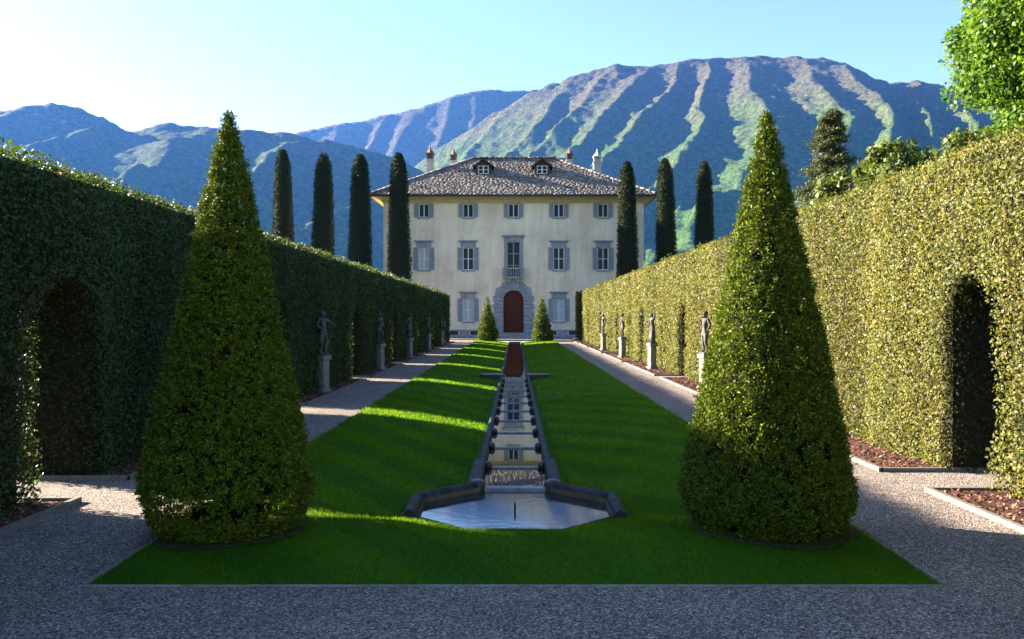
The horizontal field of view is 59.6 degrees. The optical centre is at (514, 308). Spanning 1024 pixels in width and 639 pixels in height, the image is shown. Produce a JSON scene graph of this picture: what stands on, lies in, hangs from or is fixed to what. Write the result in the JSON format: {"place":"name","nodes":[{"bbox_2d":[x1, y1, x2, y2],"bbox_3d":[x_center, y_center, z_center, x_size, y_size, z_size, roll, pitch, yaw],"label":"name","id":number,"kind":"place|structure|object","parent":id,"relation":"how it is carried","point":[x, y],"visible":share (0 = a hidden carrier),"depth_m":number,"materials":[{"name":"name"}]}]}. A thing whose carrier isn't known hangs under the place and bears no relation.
{"place":"outdoors","nodes":[
{"label":"outdoors","id":0,"kind":"place"},
{"bbox_2d":[0,102,424,270],"bbox_3d":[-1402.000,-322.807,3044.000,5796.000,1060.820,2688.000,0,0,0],"label":"hills","id":1,"kind":"structure","parent":0,"point":[168,160],"depth_m":3372.51,"materials":[{"name":"blue"}]},
{"bbox_2d":[294,89,537,166],"bbox_3d":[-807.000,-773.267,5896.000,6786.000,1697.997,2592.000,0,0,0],"label":"mountain","id":2,"kind":"structure","parent":0,"point":[411,135],"depth_m":6479.70,"materials":[{"name":"blue stone"}]},
{"bbox_2d":[0,0,1012,341],"label":"sky","id":3,"kind":"structure","parent":0,"point":[289,66],"materials":[{"name":"blue"}]},
{"bbox_2d":[497,340,531,340],"bbox_3d":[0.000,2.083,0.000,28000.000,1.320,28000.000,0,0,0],"label":"ground","id":4,"kind":"structure","parent":0,"point":[514,340],"depth_m":67.14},
{"bbox_2d":[0,137,450,515],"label":"hedge","id":5,"kind":"object","parent":4,"relation":"on","point":[92,269],"visible":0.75,"depth_m":9.86,"materials":[{"name":"green plant"}]},
{"bbox_2d":[271,148,294,242],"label":"cypress column","id":6,"kind":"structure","parent":4,"relation":"on","point":[282,219],"depth_m":73.89,"materials":[{"name":"green plant"}]},
{"bbox_2d":[310,151,335,254],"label":"cypress column","id":7,"kind":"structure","parent":4,"relation":"on","point":[322,231],"depth_m":72.77,"materials":[{"name":"green plant"}]},
{"bbox_2d":[387,152,412,280],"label":"cypress column","id":8,"kind":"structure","parent":4,"relation":"on","point":[399,257],"depth_m":70.08,"materials":[{"name":"green plant"}]},
{"bbox_2d":[0,338,1023,638],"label":"gravel","id":9,"kind":"structure","parent":4,"relation":"on","point":[66,552],"depth_m":5.57,"materials":[{"name":"grey gravel"}]},
{"bbox_2d":[0,501,63,527],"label":"mulch bed","id":10,"kind":"object","parent":9,"relation":"on","point":[29,512],"depth_m":7.93,"materials":[{"name":"brown wood"}]},
{"bbox_2d":[0,496,81,535],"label":"kerb","id":11,"kind":"structure","parent":9,"relation":"on","point":[37,516],"depth_m":7.83,"materials":[{"name":"stone"}]},
{"bbox_2d":[22,458,143,477],"bbox_3d":[-4.800,1.853,13.065,1.300,0.066,6.970,0,0,0],"label":"mulch bed","id":12,"kind":"object","parent":9,"relation":"on","point":[137,463],"visible":0.06,"depth_m":10.11,"materials":[{"name":"brown wood"}]},
{"bbox_2d":[38,472,136,479],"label":"kerb","id":13,"kind":"structure","parent":9,"relation":"on","point":[87,477],"depth_m":9.55,"materials":[{"name":"stone"}]},
{"bbox_2d":[313,355,331,392],"bbox_3d":[-4.400,1.538,20.440,0.300,0.910,0.300,0,0,28],"label":"pedestal","id":14,"kind":"object","parent":9,"relation":"on","point":[322,376],"visible":0.76,"depth_m":20.34,"materials":[{"name":"stone"}]},
{"bbox_2d":[315,310,334,355],"bbox_3d":[-4.372,0.566,20.493,0.240,1.033,0.502,0,0,28],"label":"statue","id":15,"kind":"object","parent":14,"relation":"on","point":[322,320],"visible":1,"depth_m":20.39,"materials":[{"name":"stone"}]},
{"bbox_2d":[301,379,360,401],"bbox_3d":[-4.800,1.930,21.195,1.300,0.066,6.970,0,0,0],"label":"mulch bed","id":16,"kind":"object","parent":9,"relation":"on","point":[319,395],"visible":0.06,"depth_m":19.83,"materials":[{"name":"brown soil"}]},
{"bbox_2d":[300,378,366,404],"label":"kerb","id":17,"kind":"structure","parent":9,"relation":"on","point":[330,393],"depth_m":20.05,"materials":[{"name":"stone"}]},
{"bbox_2d":[352,363,403,376],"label":"kerb","id":18,"kind":"structure","parent":9,"relation":"on","point":[383,371],"depth_m":26.81,"materials":[{"name":"stone"}]},
{"bbox_2d":[374,344,385,369],"bbox_3d":[-4.400,1.620,29.120,0.300,0.910,0.300,0,0,28],"label":"pedestal","id":19,"kind":"object","parent":9,"relation":"on","point":[380,356],"visible":0.75,"depth_m":29.01,"materials":[{"name":"stone"}]},
{"bbox_2d":[376,312,384,343],"bbox_3d":[-4.405,0.648,29.111,0.240,1.033,0.408,0,0,28],"label":"statue","id":20,"kind":"object","parent":19,"relation":"on","point":[379,325],"visible":0.95,"depth_m":29.07,"materials":[{"name":"stone"}]},
{"bbox_2d":[390,354,425,362],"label":"kerb","id":21,"kind":"structure","parent":9,"relation":"on","point":[408,360],"depth_m":33.95,"materials":[{"name":"stone"}]},
{"bbox_2d":[405,338,413,357],"bbox_3d":[-4.400,1.696,37.250,0.300,0.910,0.300,0,0,28],"label":"pedestal","id":22,"kind":"object","parent":9,"relation":"on","point":[409,350],"visible":0.76,"depth_m":37.14,"materials":[{"name":"stone"}]},
{"bbox_2d":[406,313,413,337],"bbox_3d":[-4.403,0.719,37.244,0.240,1.044,0.425,0,0,28],"label":"statue","id":23,"kind":"object","parent":22,"relation":"on","point":[409,328],"visible":1,"depth_m":37.16,"materials":[{"name":"stone"}]},
{"bbox_2d":[424,334,431,350],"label":"pedestal","id":24,"kind":"object","parent":9,"relation":"on","point":[428,343],"visible":0.68,"depth_m":45.28,"materials":[{"name":"stone"}]},
{"bbox_2d":[427,314,431,333],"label":"statue","id":25,"kind":"object","parent":24,"relation":"on","point":[428,324],"visible":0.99,"depth_m":45.34,"materials":[{"name":"stone"}]},
{"bbox_2d":[440,331,444,345],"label":"pedestal","id":26,"kind":"object","parent":9,"relation":"on","point":[442,337],"visible":0.64,"depth_m":53.41,"materials":[{"name":"stone"}]},
{"bbox_2d":[440,314,445,330],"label":"statue","id":27,"kind":"object","parent":26,"relation":"on","point":[441,322],"visible":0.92,"depth_m":53.46,"materials":[{"name":"stone"}]},
{"bbox_2d":[79,420,956,586],"bbox_3d":[0.020,2.098,35.590,5.680,0.638,59.621,0,0,0],"label":"lawn edging","id":28,"kind":"object","parent":9,"relation":"on","point":[922,570],"visible":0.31,"depth_m":5.78,"materials":[{"name":"grey stone"}]},
{"bbox_2d":[20,485,1023,636],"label":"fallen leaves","id":29,"kind":"object","parent":9,"relation":"on","point":[812,634],"visible":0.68,"depth_m":5.57,"materials":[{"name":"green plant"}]},
{"bbox_2d":[600,334,606,349],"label":"pedestal","id":30,"kind":"object","parent":9,"relation":"on","point":[603,341],"visible":0.79,"depth_m":45.73,"materials":[{"name":"stone"}]},
{"bbox_2d":[600,314,606,333],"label":"statue","id":31,"kind":"object","parent":30,"relation":"on","point":[603,319],"visible":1,"depth_m":45.77,"materials":[{"name":"stone"}]},
{"bbox_2d":[589,347,617,352],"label":"kerb","id":32,"kind":"structure","parent":9,"relation":"on","point":[601,352],"depth_m":43.63,"materials":[{"name":"stone"}]},
{"bbox_2d":[607,354,635,360],"bbox_3d":[4.960,2.088,37.955,1.620,0.066,6.970,0,0,0],"label":"mulch bed","id":33,"kind":"object","parent":9,"relation":"on","point":[625,359],"visible":0.23,"depth_m":36.84,"materials":[{"name":"brown wood"}]},
{"bbox_2d":[618,338,626,357],"bbox_3d":[4.540,1.700,37.700,0.300,0.910,0.300,0,0,-20],"label":"pedestal","id":34,"kind":"object","parent":9,"relation":"on","point":[622,347],"visible":0.84,"depth_m":37.60,"materials":[{"name":"stone"}]},
{"bbox_2d":[619,313,625,337],"bbox_3d":[4.560,0.729,37.644,0.240,1.033,0.502,0,0,-20],"label":"statue","id":35,"kind":"object","parent":34,"relation":"on","point":[622,318],"visible":1,"depth_m":37.64,"materials":[{"name":"stone"}]},
{"bbox_2d":[603,353,643,361],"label":"kerb","id":36,"kind":"structure","parent":9,"relation":"on","point":[619,359],"depth_m":35.38,"materials":[{"name":"stone"}]},
{"bbox_2d":[629,363,673,373],"bbox_3d":[4.960,2.011,29.825,1.620,0.066,6.970,0,0,0],"label":"mulch bed","id":37,"kind":"object","parent":9,"relation":"on","point":[651,369],"visible":0.18,"depth_m":28.92,"materials":[{"name":"brown wood"}]},
{"bbox_2d":[646,343,657,368],"bbox_3d":[4.540,1.624,29.570,0.300,0.910,0.300,0,0,-20],"label":"pedestal","id":38,"kind":"object","parent":9,"relation":"on","point":[652,356],"visible":0.81,"depth_m":29.47,"materials":[{"name":"stone"}]},
{"bbox_2d":[647,312,656,343],"bbox_3d":[4.538,0.647,29.576,0.240,1.044,0.425,0,0,-20],"label":"statue","id":39,"kind":"object","parent":38,"relation":"on","point":[652,338],"visible":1,"depth_m":29.49,"materials":[{"name":"stone"}]},
{"bbox_2d":[625,362,687,375],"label":"kerb","id":40,"kind":"structure","parent":9,"relation":"on","point":[648,372],"depth_m":26.79,"materials":[{"name":"stone"}]},
{"bbox_2d":[660,377,699,393],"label":"kerb","id":41,"kind":"structure","parent":9,"relation":"on","point":[680,385],"depth_m":22.36,"materials":[{"name":"stone"}]},
{"bbox_2d":[697,354,706,387],"bbox_3d":[4.540,1.546,21.290,0.300,0.910,0.300,0,0,-20],"label":"pedestal","id":42,"kind":"object","parent":9,"relation":"on","point":[701,357],"visible":0.31,"depth_m":21.27,"materials":[{"name":"stone"}]},
{"bbox_2d":[698,311,710,353],"bbox_3d":[4.537,0.574,21.299,0.240,1.033,0.408,0,0,-20],"label":"statue","id":43,"kind":"object","parent":42,"relation":"on","point":[705,321],"visible":0.9,"depth_m":21.23,"materials":[{"name":"stone"}]},
{"bbox_2d":[845,435,937,466],"bbox_3d":[4.960,1.858,13.565,1.620,0.066,6.970,0,0,0],"label":"mulch bed","id":44,"kind":"object","parent":9,"relation":"on","point":[893,461],"visible":0.12,"depth_m":11.04,"materials":[{"name":"brown wood"}]},
{"bbox_2d":[849,454,995,471],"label":"kerb","id":45,"kind":"structure","parent":9,"relation":"on","point":[895,469],"depth_m":10.05,"materials":[{"name":"stone"}]},
{"bbox_2d":[924,486,1023,533],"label":"kerb","id":46,"kind":"structure","parent":9,"relation":"on","point":[999,519],"depth_m":8.14,"materials":[{"name":"stone"}]},
{"bbox_2d":[939,490,1023,524],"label":"mulch bed","id":47,"kind":"object","parent":9,"relation":"on","point":[1007,504],"depth_m":8.36,"materials":[{"name":"brown wood"}]},
{"bbox_2d":[0,340,1023,524],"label":"bark chips","id":48,"kind":"object","parent":4,"relation":"on","point":[693,385],"visible":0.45,"depth_m":10.65,"materials":[{"name":"brown wood"}]},
{"bbox_2d":[369,146,656,337],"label":"villa","id":49,"kind":"object","parent":4,"relation":"on","point":[513,239],"visible":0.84,"depth_m":74.00,"materials":[{"name":"paint"}]},
{"bbox_2d":[413,240,433,270],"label":"window","id":50,"kind":"structure","parent":49,"relation":"in","point":[426,255],"depth_m":73.95,"materials":[{"name":"white paint"}]},
{"bbox_2d":[414,203,433,218],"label":"window","id":51,"kind":"structure","parent":49,"relation":"in","point":[421,210],"depth_m":73.95,"materials":[{"name":"white paint"}]},
{"bbox_2d":[458,203,477,218],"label":"window","id":52,"kind":"structure","parent":49,"relation":"in","point":[465,210],"depth_m":73.95,"materials":[{"name":"white paint"}]},
{"bbox_2d":[458,240,478,270],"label":"window","id":53,"kind":"structure","parent":49,"relation":"in","point":[468,258],"depth_m":73.95,"materials":[{"name":"white paint"}]},
{"bbox_2d":[458,292,478,322],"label":"window","id":54,"kind":"structure","parent":49,"relation":"in","point":[468,305],"depth_m":73.95,"materials":[{"name":"white paint"}]},
{"bbox_2d":[504,203,522,218],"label":"window","id":55,"kind":"structure","parent":49,"relation":"in","point":[513,207],"depth_m":73.95,"materials":[{"name":"white paint"}]},
{"bbox_2d":[502,235,524,276],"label":"window","id":56,"kind":"structure","parent":49,"relation":"in","point":[513,244],"depth_m":74.13,"materials":[{"name":"grey paint"}]},
{"bbox_2d":[503,290,523,332],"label":"door","id":57,"kind":"structure","parent":49,"relation":"in","point":[513,301],"depth_m":74.15,"materials":[{"name":"brown wood"}]},
{"bbox_2d":[548,240,568,270],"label":"window","id":58,"kind":"structure","parent":49,"relation":"in","point":[558,258],"depth_m":73.95,"materials":[{"name":"white paint"}]},
{"bbox_2d":[548,292,568,322],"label":"window","id":59,"kind":"structure","parent":49,"relation":"in","point":[558,305],"depth_m":73.95,"materials":[{"name":"white paint"}]},
{"bbox_2d":[549,203,568,218],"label":"window","id":60,"kind":"structure","parent":49,"relation":"in","point":[556,210],"depth_m":73.95,"materials":[{"name":"white paint"}]},
{"bbox_2d":[593,203,612,218],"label":"window","id":61,"kind":"structure","parent":49,"relation":"in","point":[600,210],"depth_m":73.95,"materials":[{"name":"white paint"}]},
{"bbox_2d":[593,240,613,270],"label":"window","id":62,"kind":"structure","parent":49,"relation":"in","point":[600,255],"depth_m":73.95,"materials":[{"name":"white paint"}]},
{"bbox_2d":[575,118,1023,499],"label":"hedge","id":63,"kind":"object","parent":4,"relation":"on","point":[918,272],"visible":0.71,"depth_m":10.88,"materials":[{"name":"green plant"}]},
{"bbox_2d":[791,108,860,209],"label":"conifer tree","id":64,"kind":"object","parent":4,"relation":"on","point":[831,131],"visible":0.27,"depth_m":44.65,"materials":[{"name":"green plant"}]},
{"bbox_2d":[810,160,873,206],"bbox_3d":[7.656,-0.646,20.279,2.113,5.376,2.014,0,0,0],"label":"shrub","id":65,"kind":"object","parent":4,"relation":"on","point":[823,191],"visible":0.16,"depth_m":19.76,"materials":[{"name":"green plant"}]},
{"bbox_2d":[853,136,941,193],"bbox_3d":[7.255,-0.615,16.853,1.928,5.249,1.806,0,0,0],"label":"shrub","id":66,"kind":"object","parent":4,"relation":"on","point":[883,159],"visible":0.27,"depth_m":16.58,"materials":[{"name":"green plant"}]},
{"bbox_2d":[932,124,1009,159],"bbox_3d":[10.146,-1.012,19.806,1.679,6.100,1.676,0,0,0],"label":"shrub","id":67,"kind":"object","parent":4,"relation":"on","point":[953,139],"visible":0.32,"depth_m":19.49,"materials":[{"name":"green plant"}]},
{"bbox_2d":[937,0,1023,136],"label":"maple tree","id":68,"kind":"object","parent":4,"relation":"on","point":[991,32],"visible":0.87,"depth_m":25.66,"materials":[{"name":"green plant"}]},
{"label":"gravel","id":69,"kind":"structure","parent":4,"relation":"on","visible":0},
{"bbox_2d":[615,161,638,277],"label":"cypress column","id":70,"kind":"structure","parent":69,"relation":"on","point":[627,255],"depth_m":69.65,"materials":[{"name":"green plant"}]},
{"bbox_2d":[654,157,677,262],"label":"cypress column","id":71,"kind":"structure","parent":69,"relation":"on","point":[665,239],"depth_m":69.94,"materials":[{"name":"green plant"}]},
{"bbox_2d":[693,160,714,248],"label":"cypress column","id":72,"kind":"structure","parent":69,"relation":"on","point":[704,229],"depth_m":69.64,"materials":[{"name":"green plant"}]},
{"bbox_2d":[88,340,947,585],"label":"lawn","id":73,"kind":"structure","parent":0,"point":[535,560],"depth_m":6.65,"materials":[{"name":"green plant"}]},
{"bbox_2d":[153,512,309,549],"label":"soil","id":74,"kind":"structure","parent":73,"relation":"on","point":[210,546],"depth_m":6.78,"materials":[{"name":"brown soil"}]},
{"bbox_2d":[133,109,318,543],"bbox_3d":[-2.336,0.103,7.303,1.459,3.472,1.443,0,0,0],"label":"yew cone","id":75,"kind":"object","parent":74,"relation":"on","point":[231,429],"visible":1,"depth_m":6.96,"materials":[{"name":"green plant"}]},
{"bbox_2d":[475,296,499,340],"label":"yew cone","id":76,"kind":"object","parent":73,"relation":"on","point":[487,329],"visible":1,"depth_m":63.48,"materials":[{"name":"green plant"}]},
{"bbox_2d":[468,342,561,491],"bbox_3d":[0.000,2.278,36.251,2.151,1.034,54.298,0,0,0],"label":"water channel","id":77,"kind":"object","parent":73,"relation":"on","point":[481,464],"visible":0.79,"depth_m":12.38,"materials":[{"name":"stone"}]},
{"bbox_2d":[501,386,527,389],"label":"water","id":78,"kind":"structure","parent":77,"relation":"in","point":[514,387],"depth_m":23.18,"materials":[{"name":"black liquid"}]},
{"bbox_2d":[484,469,545,485],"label":"water","id":79,"kind":"structure","parent":77,"relation":"in","point":[514,477],"depth_m":10.22,"materials":[{"name":"black liquid"}]},
{"bbox_2d":[487,449,542,465],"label":"water","id":80,"kind":"structure","parent":77,"relation":"in","point":[514,457],"depth_m":11.68,"materials":[{"name":"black liquid"}]},
{"bbox_2d":[491,433,538,446],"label":"water","id":81,"kind":"structure","parent":77,"relation":"in","point":[514,439],"depth_m":13.38,"materials":[{"name":"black liquid"}]},
{"bbox_2d":[494,421,535,431],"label":"water","id":82,"kind":"structure","parent":77,"relation":"in","point":[514,426],"depth_m":14.96,"materials":[{"name":"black liquid"}]},
{"bbox_2d":[504,359,525,376],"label":"water","id":83,"kind":"structure","parent":77,"relation":"in","point":[514,367],"depth_m":32.81,"materials":[{"name":"black liquid"}]},
{"bbox_2d":[496,411,533,419],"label":"water","id":84,"kind":"structure","parent":77,"relation":"in","point":[514,415],"depth_m":16.62,"materials":[{"name":"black liquid"}]},
{"bbox_2d":[498,403,531,409],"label":"water","id":85,"kind":"structure","parent":77,"relation":"in","point":[514,406],"depth_m":18.28,"materials":[{"name":"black liquid"}]},
{"bbox_2d":[499,396,530,401],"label":"water","id":86,"kind":"structure","parent":77,"relation":"in","point":[514,398],"depth_m":20.05,"materials":[{"name":"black liquid"}]},
{"bbox_2d":[507,349,522,358],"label":"water","id":87,"kind":"structure","parent":77,"relation":"in","point":[514,353],"depth_m":44.90,"materials":[{"name":"black liquid"}]},
{"bbox_2d":[500,391,529,394],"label":"water","id":88,"kind":"structure","parent":77,"relation":"in","point":[514,392],"depth_m":21.64,"materials":[{"name":"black liquid"}]},
{"bbox_2d":[502,381,527,384],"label":"water","id":89,"kind":"structure","parent":77,"relation":"in","point":[514,382],"depth_m":24.92,"materials":[{"name":"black liquid"}]},
{"bbox_2d":[509,343,520,348],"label":"water","id":90,"kind":"structure","parent":77,"relation":"in","point":[514,346],"depth_m":56.92,"materials":[{"name":"black liquid"}]},
{"bbox_2d":[503,377,526,379],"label":"water","id":91,"kind":"structure","parent":77,"relation":"in","point":[514,378],"depth_m":26.53,"materials":[{"name":"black liquid"}]},
{"bbox_2d":[401,482,628,527],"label":"octagonal pool","id":92,"kind":"structure","parent":73,"relation":"on","point":[611,500],"depth_m":8.67,"materials":[{"name":"stone"}]},
{"bbox_2d":[419,492,610,528],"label":"water","id":93,"kind":"structure","parent":92,"relation":"in","point":[542,510],"depth_m":8.27,"materials":[{"name":"blue liquid"}]},
{"bbox_2d":[531,296,554,340],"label":"yew cone","id":94,"kind":"object","parent":73,"relation":"on","point":[542,326],"visible":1,"depth_m":63.47,"materials":[{"name":"green plant"}]},
{"bbox_2d":[685,517,858,549],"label":"soil","id":95,"kind":"structure","parent":73,"relation":"on","point":[790,544],"depth_m":6.79,"materials":[{"name":"brown soil"}]},
{"bbox_2d":[675,109,862,543],"bbox_3d":[2.053,0.105,7.299,1.462,3.468,1.453,0,0,0],"label":"yew cone","id":96,"kind":"object","parent":95,"relation":"on","point":[766,456],"visible":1,"depth_m":6.95,"materials":[{"name":"green plant"}]},
{"bbox_2d":[415,55,1001,266],"bbox_3d":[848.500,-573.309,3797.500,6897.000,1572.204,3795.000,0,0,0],"label":"mountain","id":97,"kind":"structure","parent":0,"point":[685,118],"depth_m":4027.43,"materials":[{"name":"green plant"}]},
{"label":"gravel","id":98,"kind":"structure","parent":0,"visible":0},
{"bbox_2d":[346,153,373,267],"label":"cypress column","id":99,"kind":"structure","parent":98,"relation":"on","point":[360,239],"depth_m":71.41,"materials":[{"name":"green plant"}]}
]}

